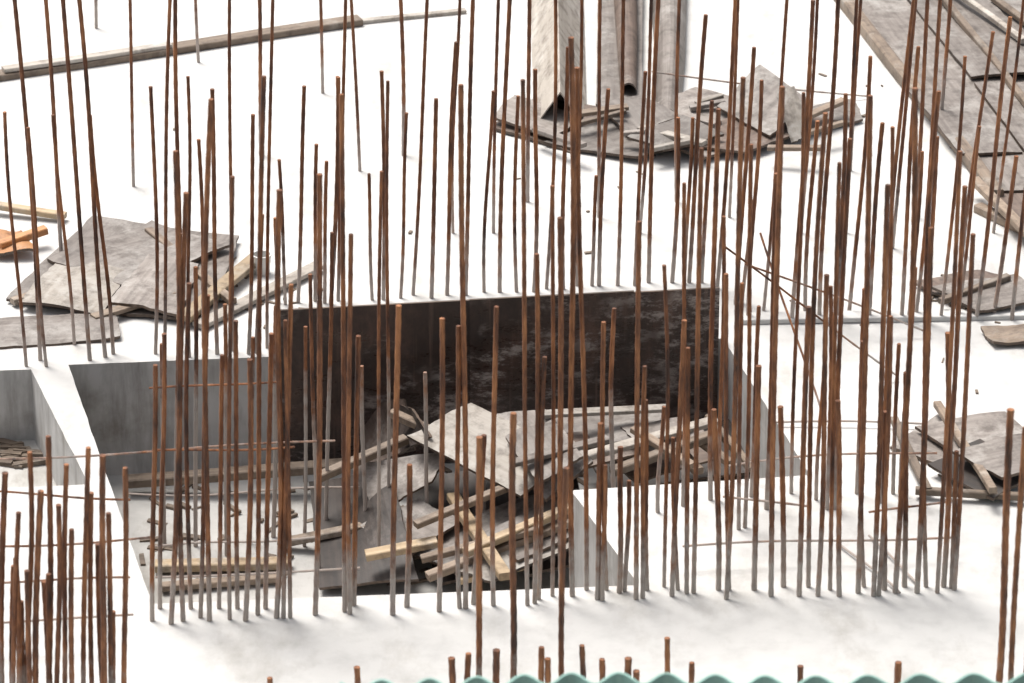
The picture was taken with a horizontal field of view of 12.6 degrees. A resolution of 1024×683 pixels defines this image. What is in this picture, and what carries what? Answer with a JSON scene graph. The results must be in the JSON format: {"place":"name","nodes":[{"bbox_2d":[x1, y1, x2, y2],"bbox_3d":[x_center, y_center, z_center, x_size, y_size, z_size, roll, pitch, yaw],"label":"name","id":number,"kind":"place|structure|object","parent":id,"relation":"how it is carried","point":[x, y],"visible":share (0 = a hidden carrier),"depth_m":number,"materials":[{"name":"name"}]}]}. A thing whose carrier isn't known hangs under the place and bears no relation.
{"place":"outdoors","nodes":[
{"label":"outdoors","id":0,"kind":"place"},
{"bbox_2d":[0,0,1023,682],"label":"concrete slab","id":1,"kind":"structure","parent":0,"point":[746,634],"depth_m":30.98,"materials":[{"name":"concrete"}]},
{"bbox_2d":[0,229,32,255],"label":"plywood sheet","id":2,"kind":"object","parent":1,"relation":"on","point":[21,246],"visible":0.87,"depth_m":31.17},
{"bbox_2d":[0,225,47,248],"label":"timber plank","id":3,"kind":"object","parent":2,"relation":"on","point":[5,242],"visible":0.73,"depth_m":31.25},
{"bbox_2d":[0,201,66,219],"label":"timber plank","id":4,"kind":"object","parent":1,"relation":"on","point":[41,212],"visible":0.82,"depth_m":31.77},
{"bbox_2d":[0,369,84,487],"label":"concrete trench","id":5,"kind":"object","parent":1,"relation":"in","point":[27,417],"visible":0.48,"depth_m":29.61,"materials":[{"name":"concrete"}]},
{"bbox_2d":[0,313,120,348],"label":"plywood sheet","id":6,"kind":"object","parent":1,"relation":"on","point":[58,330],"visible":0.81,"depth_m":30.05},
{"bbox_2d":[90,291,175,318],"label":"timber plank","id":7,"kind":"object","parent":6,"relation":"on","point":[118,309],"visible":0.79,"depth_m":30.27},
{"bbox_2d":[0,435,128,682],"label":"vertical rebars","id":8,"kind":"object","parent":1,"relation":"on","point":[23,666],"visible":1,"depth_m":24.89,"materials":[{"name":"metal"}]},
{"bbox_2d":[6,216,238,321],"bbox_3d":[-2.423,-0.470,30.925,1.416,0.053,1.432,8,26,17],"label":"plywood sheet","id":9,"kind":"object","parent":1,"relation":"on","point":[113,226],"visible":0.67,"depth_m":31.11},
{"bbox_2d":[18,262,123,313],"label":"plywood sheet","id":10,"kind":"object","parent":9,"relation":"on","point":[54,285],"visible":0.7,"depth_m":30.56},
{"bbox_2d":[47,220,228,286],"bbox_3d":[-2.481,-0.587,31.076,1.013,0.062,0.753,-22,33,-38],"label":"plywood sheet","id":11,"kind":"object","parent":9,"relation":"on","point":[128,252],"visible":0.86,"depth_m":31.08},
{"bbox_2d":[111,253,198,316],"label":"plywood sheet","id":12,"kind":"object","parent":9,"relation":"on","point":[136,288],"visible":0.66,"depth_m":30.50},
{"bbox_2d":[145,227,236,303],"bbox_3d":[-2.139,-0.506,30.921,0.062,0.043,1.321,-13,28,-26],"label":"timber plank","id":13,"kind":"object","parent":9,"relation":"on","point":[150,231],"visible":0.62,"depth_m":30.74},
{"bbox_2d":[176,254,255,322],"bbox_3d":[-1.911,-0.357,30.600,0.114,0.043,1.080,10,27,21],"label":"timber plank","id":14,"kind":"object","parent":9,"relation":"on","point":[241,269],"visible":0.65,"depth_m":30.65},
{"bbox_2d":[0,15,362,81],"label":"timber plank","id":15,"kind":"object","parent":1,"relation":"on","point":[250,36],"visible":0.83,"depth_m":34.69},
{"bbox_2d":[1,41,171,72],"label":"timber plank","id":16,"kind":"object","parent":15,"relation":"on","point":[90,56],"visible":0.81,"depth_m":34.33,"materials":[{"name":"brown wood"}]},
{"bbox_2d":[162,574,275,591],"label":"timber plank","id":17,"kind":"object","parent":1,"relation":"on","point":[195,583],"visible":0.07,"depth_m":28.60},
{"bbox_2d":[155,556,287,572],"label":"timber plank","id":18,"kind":"object","parent":1,"relation":"on","point":[166,565],"visible":0.41,"depth_m":28.79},
{"bbox_2d":[128,458,341,488],"bbox_3d":[-1.748,0.841,29.733,1.436,0.063,0.104,-4,25,2],"label":"timber plank","id":19,"kind":"object","parent":1,"relation":"on","point":[141,480],"visible":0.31,"depth_m":29.70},
{"bbox_2d":[192,261,322,327],"bbox_3d":[-1.655,-0.306,30.575,0.106,0.036,1.217,18,31,34],"label":"timber plank","id":20,"kind":"object","parent":1,"relation":"on","point":[242,303],"visible":0.53,"depth_m":30.57,"materials":[{"name":"grey wood"}]},
{"bbox_2d":[254,250,271,275],"bbox_3d":[-1.662,-0.518,30.945,0.136,0.140,0.136,0,25,0],"label":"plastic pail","id":21,"kind":"object","parent":1,"relation":"on","point":[263,261],"visible":0.49,"depth_m":30.91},
{"bbox_2d":[277,522,364,545],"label":"timber plank","id":22,"kind":"object","parent":1,"relation":"on","point":[332,532],"visible":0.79,"depth_m":29.02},
{"bbox_2d":[309,475,418,589],"bbox_3d":[-0.949,1.146,29.043,0.606,0.246,1.437,-22,27,6],"label":"plywood sheet","id":23,"kind":"object","parent":1,"relation":"on","point":[373,572],"visible":0.65,"depth_m":28.85,"materials":[{"name":"wood"}]},
{"bbox_2d":[353,452,446,501],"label":"plywood sheet","id":24,"kind":"object","parent":23,"relation":"on","point":[416,462],"visible":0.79,"depth_m":29.16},
{"bbox_2d":[321,434,408,481],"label":"timber plank","id":25,"kind":"object","parent":24,"relation":"on","point":[335,469],"visible":0.67,"depth_m":29.18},
{"bbox_2d":[364,536,437,561],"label":"timber plank","id":26,"kind":"object","parent":23,"relation":"on","point":[418,545],"visible":0.95,"depth_m":28.45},
{"bbox_2d":[360,499,460,554],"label":"plywood sheet","id":27,"kind":"object","parent":23,"relation":"on","point":[420,508],"visible":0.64,"depth_m":28.87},
{"bbox_2d":[280,299,469,461],"bbox_3d":[-0.870,0.277,29.918,1.228,1.147,0.020,-2,25,-5],"label":"panel","id":28,"kind":"object","parent":1,"relation":"on","point":[420,339],"visible":0.52,"depth_m":29.85,"materials":[{"name":"brown wood"}]},
{"bbox_2d":[359,399,415,461],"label":"plywood sheet","id":29,"kind":"object","parent":1,"relation":"on","point":[370,429],"visible":0.41,"depth_m":29.87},
{"bbox_2d":[362,8,465,23],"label":"timber plank","id":30,"kind":"object","parent":1,"relation":"on","point":[409,16],"visible":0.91,"depth_m":35.23,"materials":[{"name":"grey wood"}]},
{"bbox_2d":[398,404,431,453],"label":"plywood sheet","id":31,"kind":"object","parent":1,"relation":"on","point":[405,430],"visible":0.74,"depth_m":29.37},
{"bbox_2d":[391,408,429,428],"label":"timber plank","id":32,"kind":"object","parent":31,"relation":"on","point":[406,419],"visible":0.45,"depth_m":29.37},
{"bbox_2d":[69,339,806,603],"bbox_3d":[-0.510,1.106,28.574,4.638,0.800,3.615,0,25,0],"label":"concrete pit","id":33,"kind":"object","parent":1,"relation":"in","point":[116,399],"visible":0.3,"depth_m":29.75,"materials":[{"name":"concrete"}]},
{"bbox_2d":[593,419,750,487],"bbox_3d":[0.981,0.744,29.765,1.031,0.075,0.549,-8,38,-10],"label":"plywood sheet","id":34,"kind":"object","parent":33,"relation":"in","point":[704,476],"visible":0.06,"depth_m":29.63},
{"bbox_2d":[609,430,712,482],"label":"plywood sheet","id":35,"kind":"object","parent":34,"relation":"on","point":[703,457],"visible":0.16,"depth_m":29.36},
{"bbox_2d":[412,470,508,585],"bbox_3d":[-0.213,1.118,29.031,0.732,0.071,1.143,-12,33,-5],"label":"plywood sheet","id":36,"kind":"object","parent":1,"relation":"on","point":[449,486],"visible":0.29,"depth_m":29.29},
{"bbox_2d":[413,492,556,575],"bbox_3d":[-0.018,1.164,28.747,1.170,0.049,0.571,-24,30,-21],"label":"plywood sheet","id":37,"kind":"object","parent":36,"relation":"on","point":[501,513],"visible":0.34,"depth_m":28.86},
{"bbox_2d":[455,525,568,582],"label":"plywood sheet","id":38,"kind":"object","parent":37,"relation":"on","point":[486,578],"visible":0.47,"depth_m":28.30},
{"bbox_2d":[425,516,567,581],"bbox_3d":[-0.078,1.267,28.408,0.961,0.053,0.074,-21,30,-14],"label":"timber plank","id":39,"kind":"object","parent":38,"relation":"on","point":[448,568],"visible":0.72,"depth_m":28.34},
{"bbox_2d":[447,492,509,580],"bbox_3d":[-0.206,1.190,28.514,0.085,0.051,1.215,-7,24,-14],"label":"timber plank","id":40,"kind":"object","parent":39,"relation":"on","point":[502,571],"visible":0.59,"depth_m":28.27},
{"bbox_2d":[462,507,567,556],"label":"timber plank","id":41,"kind":"object","parent":40,"relation":"on","point":[502,536],"visible":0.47,"depth_m":28.38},
{"bbox_2d":[420,524,538,563],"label":"timber plank","id":42,"kind":"object","parent":39,"relation":"on","point":[433,555],"visible":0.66,"depth_m":28.39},
{"bbox_2d":[485,488,577,562],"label":"plywood sheet","id":43,"kind":"object","parent":38,"relation":"on","point":[520,519],"visible":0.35,"depth_m":28.59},
{"bbox_2d":[515,478,579,576],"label":"plywood sheet","id":44,"kind":"object","parent":36,"relation":"on","point":[546,565],"visible":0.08,"depth_m":28.51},
{"bbox_2d":[567,431,639,468],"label":"plywood sheet","id":45,"kind":"object","parent":44,"relation":"on","point":[578,436],"visible":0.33,"depth_m":29.17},
{"bbox_2d":[497,409,592,501],"bbox_3d":[0.166,0.662,29.033,0.481,0.060,1.101,-19,35,-21],"label":"plywood sheet","id":46,"kind":"object","parent":45,"relation":"on","point":[578,468],"visible":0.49,"depth_m":28.84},
{"bbox_2d":[407,403,534,497],"bbox_3d":[-0.109,0.649,28.980,1.050,0.140,0.501,28,51,33],"label":"plywood sheet","id":47,"kind":"object","parent":46,"relation":"on","point":[479,421],"visible":0.54,"depth_m":29.06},
{"bbox_2d":[413,485,508,528],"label":"timber plank","id":48,"kind":"object","parent":47,"relation":"on","point":[425,520],"visible":0.67,"depth_m":28.56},
{"bbox_2d":[505,420,582,481],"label":"plywood sheet","id":49,"kind":"object","parent":47,"relation":"on","point":[577,455],"visible":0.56,"depth_m":28.84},
{"bbox_2d":[515,435,609,466],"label":"timber plank","id":50,"kind":"object","parent":49,"relation":"on","point":[592,442],"visible":0.36,"depth_m":28.73,"materials":[{"name":"grey wood"}]},
{"bbox_2d":[544,404,665,417],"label":"timber plank","id":51,"kind":"object","parent":46,"relation":"on","point":[622,410],"visible":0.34,"depth_m":29.27,"materials":[{"name":"grey wood"}]},
{"bbox_2d":[588,417,717,459],"bbox_3d":[0.865,0.606,29.090,0.957,0.032,0.092,-15,29,-24],"label":"timber plank","id":52,"kind":"object","parent":46,"relation":"on","point":[627,444],"visible":0.5,"depth_m":29.04,"materials":[{"name":"grey wood"}]},
{"bbox_2d":[556,413,660,449],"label":"plywood sheet","id":53,"kind":"object","parent":45,"relation":"on","point":[620,434],"visible":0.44,"depth_m":29.38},
{"bbox_2d":[620,417,693,451],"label":"plywood sheet","id":54,"kind":"object","parent":53,"relation":"on","point":[654,426],"visible":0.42,"depth_m":29.25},
{"bbox_2d":[699,443,730,464],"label":"timber plank","id":55,"kind":"object","parent":54,"relation":"on","point":[704,447],"visible":0.24,"depth_m":29.08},
{"bbox_2d":[609,431,707,476],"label":"timber plank","id":56,"kind":"object","parent":55,"relation":"on","point":[628,465],"visible":0.43,"depth_m":28.92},
{"bbox_2d":[630,426,693,468],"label":"timber plank","id":57,"kind":"object","parent":56,"relation":"on","point":[654,441],"visible":0.26,"depth_m":28.98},
{"bbox_2d":[0,71,957,623],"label":"tie rebars","id":58,"kind":"object","parent":1,"relation":"on","point":[870,539],"visible":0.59,"depth_m":27.82,"materials":[{"name":"metal"}]},
{"bbox_2d":[0,73,1000,585],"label":"wood debris","id":59,"kind":"object","parent":1,"relation":"on","point":[12,449],"visible":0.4,"depth_m":29.58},
{"bbox_2d":[3,0,1023,366],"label":"vertical rebars","id":60,"kind":"object","parent":1,"relation":"on","point":[691,212],"visible":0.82,"depth_m":30.02,"materials":[{"name":"metal"}]},
{"bbox_2d":[496,99,601,152],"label":"plywood sheet","id":61,"kind":"object","parent":1,"relation":"on","point":[510,129],"visible":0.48,"depth_m":33.18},
{"bbox_2d":[497,95,583,138],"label":"plywood sheet","id":62,"kind":"object","parent":61,"relation":"on","point":[546,121],"visible":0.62,"depth_m":33.21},
{"bbox_2d":[532,126,586,148],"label":"timber plank","id":63,"kind":"object","parent":62,"relation":"on","point":[548,133],"visible":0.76,"depth_m":32.74,"materials":[{"name":"grey wood"}]},
{"bbox_2d":[470,290,633,413],"bbox_3d":[0.255,0.229,29.989,1.058,1.174,0.020,-2,25,-5],"label":"panel","id":64,"kind":"object","parent":1,"relation":"on","point":[598,306],"visible":0.46,"depth_m":29.89,"materials":[{"name":"brown wood"}]},
{"bbox_2d":[531,0,585,119],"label":"plywood sheet","id":65,"kind":"object","parent":1,"relation":"on","point":[542,20],"visible":0.73,"depth_m":34.32,"materials":[{"name":"wood"}]},
{"bbox_2d":[94,0,1023,256],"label":"vertical rebars","id":66,"kind":"object","parent":1,"relation":"on","point":[856,37],"visible":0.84,"depth_m":31.47,"materials":[{"name":"metal"}]},
{"bbox_2d":[149,36,975,624],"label":"vertical rebars","id":67,"kind":"object","parent":1,"relation":"on","point":[951,480],"visible":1,"depth_m":26.30,"materials":[{"name":"metal"}]},
{"bbox_2d":[160,67,967,596],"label":"vertical rebars","id":68,"kind":"object","parent":1,"relation":"on","point":[664,429],"visible":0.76,"depth_m":27.56,"materials":[{"name":"metal"}]},
{"bbox_2d":[544,119,662,158],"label":"plywood sheet","id":69,"kind":"object","parent":1,"relation":"on","point":[589,138],"visible":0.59,"depth_m":32.92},
{"bbox_2d":[596,0,642,106],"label":"plywood sheet","id":70,"kind":"object","parent":1,"relation":"on","point":[609,69],"visible":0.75,"depth_m":34.32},
{"bbox_2d":[614,0,637,91],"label":"bent plywood form","id":71,"kind":"object","parent":70,"relation":"on","point":[631,46],"visible":0.77,"depth_m":34.41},
{"bbox_2d":[267,408,1023,682],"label":"vertical rebars","id":72,"kind":"object","parent":1,"relation":"on","point":[800,668],"visible":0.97,"depth_m":24.72,"materials":[{"name":"metal"}]},
{"bbox_2d":[652,0,686,111],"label":"bent plywood form","id":73,"kind":"object","parent":1,"relation":"on","point":[665,85],"visible":0.7,"depth_m":34.26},
{"bbox_2d":[616,87,727,159],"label":"plywood sheet","id":74,"kind":"object","parent":1,"relation":"on","point":[687,98],"visible":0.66,"depth_m":33.34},
{"bbox_2d":[596,95,679,130],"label":"plywood sheet","id":75,"kind":"object","parent":74,"relation":"on","point":[632,118],"visible":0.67,"depth_m":33.18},
{"bbox_2d":[569,103,628,116],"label":"timber plank","id":76,"kind":"object","parent":75,"relation":"on","point":[592,111],"visible":0.69,"depth_m":33.15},
{"bbox_2d":[581,109,626,125],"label":"timber plank","id":77,"kind":"object","parent":75,"relation":"on","point":[613,114],"visible":0.69,"depth_m":33.03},
{"bbox_2d":[627,115,723,151],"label":"plywood sheet","id":78,"kind":"object","parent":74,"relation":"on","point":[685,128],"visible":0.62,"depth_m":32.80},
{"bbox_2d":[637,125,707,146],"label":"timber plank","id":79,"kind":"object","parent":78,"relation":"on","point":[670,135],"visible":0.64,"depth_m":32.70,"materials":[{"name":"grey wood"}]},
{"bbox_2d":[654,137,694,151],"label":"timber plank","id":80,"kind":"object","parent":78,"relation":"on","point":[668,145],"visible":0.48,"depth_m":32.58,"materials":[{"name":"grey wood"}]},
{"bbox_2d":[685,113,721,126],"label":"timber plank","id":81,"kind":"object","parent":74,"relation":"on","point":[704,120],"visible":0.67,"depth_m":32.98,"materials":[{"name":"grey wood"}]},
{"bbox_2d":[689,98,725,110],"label":"timber plank","id":82,"kind":"object","parent":74,"relation":"on","point":[693,107],"visible":0.81,"depth_m":33.26,"materials":[{"name":"grey wood"}]},
{"bbox_2d":[687,117,837,153],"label":"plywood sheet","id":83,"kind":"object","parent":74,"relation":"on","point":[766,141],"visible":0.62,"depth_m":32.89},
{"bbox_2d":[717,64,801,137],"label":"plywood sheet","id":84,"kind":"object","parent":83,"relation":"on","point":[770,101],"visible":0.6,"depth_m":33.23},
{"bbox_2d":[812,97,842,118],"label":"timber plank","id":85,"kind":"object","parent":84,"relation":"on","point":[818,111],"visible":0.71,"depth_m":33.18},
{"bbox_2d":[767,145,820,150],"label":"timber plank","id":86,"kind":"object","parent":83,"relation":"on","point":[786,147],"visible":0.41,"depth_m":32.53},
{"bbox_2d":[633,287,719,421],"bbox_3d":[1.050,0.192,30.079,0.567,1.165,0.020,-2,25,-5],"label":"panel","id":87,"kind":"object","parent":1,"relation":"on","point":[652,341],"visible":0.48,"depth_m":29.99,"materials":[{"name":"brown wood"}]},
{"bbox_2d":[340,672,1023,682],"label":"corrugated hoarding","id":88,"kind":"object","parent":1,"relation":"on","point":[614,677],"visible":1,"depth_m":20.23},
{"bbox_2d":[704,414,750,471],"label":"timber plank","id":89,"kind":"object","parent":1,"relation":"on","point":[743,455],"visible":0.29,"depth_m":29.25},
{"bbox_2d":[776,86,801,142],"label":"plywood sheet","id":90,"kind":"object","parent":1,"relation":"on","point":[793,110],"visible":0.7,"depth_m":32.96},
{"bbox_2d":[813,99,862,124],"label":"plywood sheet","id":91,"kind":"object","parent":1,"relation":"on","point":[838,113],"visible":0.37,"depth_m":33.36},
{"bbox_2d":[743,308,1023,324],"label":"concrete kerb","id":92,"kind":"structure","parent":1,"relation":"on","point":[855,316],"depth_m":30.28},
{"bbox_2d":[932,274,1023,312],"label":"plywood sheet","id":93,"kind":"object","parent":92,"relation":"on","point":[1004,300],"visible":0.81,"depth_m":30.44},
{"bbox_2d":[938,273,1010,303],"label":"timber plank","id":94,"kind":"object","parent":93,"relation":"on","point":[992,282],"visible":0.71,"depth_m":30.52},
{"bbox_2d":[890,414,942,462],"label":"plywood sheet","id":95,"kind":"object","parent":1,"relation":"on","point":[915,436],"visible":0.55,"depth_m":28.54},
{"bbox_2d":[891,416,931,488],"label":"timber plank","id":96,"kind":"object","parent":95,"relation":"on","point":[914,463],"visible":0.48,"depth_m":28.26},
{"bbox_2d":[915,411,1021,448],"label":"plywood sheet","id":97,"kind":"object","parent":95,"relation":"on","point":[987,426],"visible":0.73,"depth_m":28.62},
{"bbox_2d":[933,401,996,493],"bbox_3d":[2.756,0.638,28.326,0.055,0.043,1.254,-5,25,-10],"label":"timber plank","id":98,"kind":"object","parent":97,"relation":"on","point":[979,469],"visible":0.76,"depth_m":28.04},
{"bbox_2d":[928,439,1018,500],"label":"plywood sheet","id":99,"kind":"object","parent":95,"relation":"on","point":[972,479],"visible":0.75,"depth_m":28.06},
{"bbox_2d":[953,433,1021,479],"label":"plywood sheet","id":100,"kind":"object","parent":99,"relation":"on","point":[989,456],"visible":0.73,"depth_m":28.12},
{"bbox_2d":[834,0,1003,195],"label":"timber plank","id":101,"kind":"object","parent":1,"relation":"on","point":[884,52],"visible":0.62,"depth_m":34.22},
{"bbox_2d":[854,0,1023,192],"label":"plywood sheet","id":102,"kind":"object","parent":1,"relation":"on","point":[889,19],"visible":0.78,"depth_m":34.37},
{"bbox_2d":[909,87,1021,155],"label":"plywood sheet","id":103,"kind":"object","parent":102,"relation":"on","point":[948,122],"visible":0.77,"depth_m":33.08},
{"bbox_2d":[974,82,1023,150],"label":"plywood sheet","id":104,"kind":"object","parent":102,"relation":"on","point":[1016,130],"visible":0.81,"depth_m":33.37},
{"bbox_2d":[916,270,997,309],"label":"plywood sheet","id":105,"kind":"object","parent":1,"relation":"on","point":[937,280],"visible":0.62,"depth_m":30.76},
{"bbox_2d":[915,486,1017,500],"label":"timber plank","id":106,"kind":"object","parent":1,"relation":"on","point":[967,493],"visible":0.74,"depth_m":27.91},
{"bbox_2d":[973,202,1018,233],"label":"timber plank","id":107,"kind":"object","parent":1,"relation":"on","point":[981,208],"visible":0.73,"depth_m":31.78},
{"bbox_2d":[981,324,1023,345],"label":"plywood sheet","id":108,"kind":"object","parent":1,"relation":"on","point":[1006,335],"visible":1,"depth_m":30.01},
{"bbox_2d":[996,0,1023,82],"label":"plywood sheet","id":109,"kind":"object","parent":1,"relation":"on","point":[1016,4],"visible":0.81,"depth_m":35.09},
{"bbox_2d":[908,0,1023,78],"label":"plywood sheet","id":110,"kind":"object","parent":109,"relation":"on","point":[961,43],"visible":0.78,"depth_m":34.58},
{"bbox_2d":[942,0,1023,106],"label":"timber plank","id":111,"kind":"object","parent":110,"relation":"on","point":[967,28],"visible":0.83,"depth_m":34.37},
{"bbox_2d":[961,0,1023,43],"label":"timber plank","id":112,"kind":"object","parent":110,"relation":"on","point":[988,15],"visible":0.9,"depth_m":34.84,"materials":[{"name":"grey wood"}]},
{"bbox_2d":[990,0,1023,24],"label":"timber plank","id":113,"kind":"object","parent":109,"relation":"on","point":[1007,8],"visible":0.86,"depth_m":35.06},
{"bbox_2d":[1000,193,1022,216],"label":"plywood sheet","id":114,"kind":"object","parent":1,"relation":"on","point":[1017,203],"visible":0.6,"depth_m":31.94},
{"bbox_2d":[975,176,1023,236],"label":"timber plank","id":115,"kind":"object","parent":114,"relation":"on","point":[982,187],"visible":0.77,"depth_m":31.71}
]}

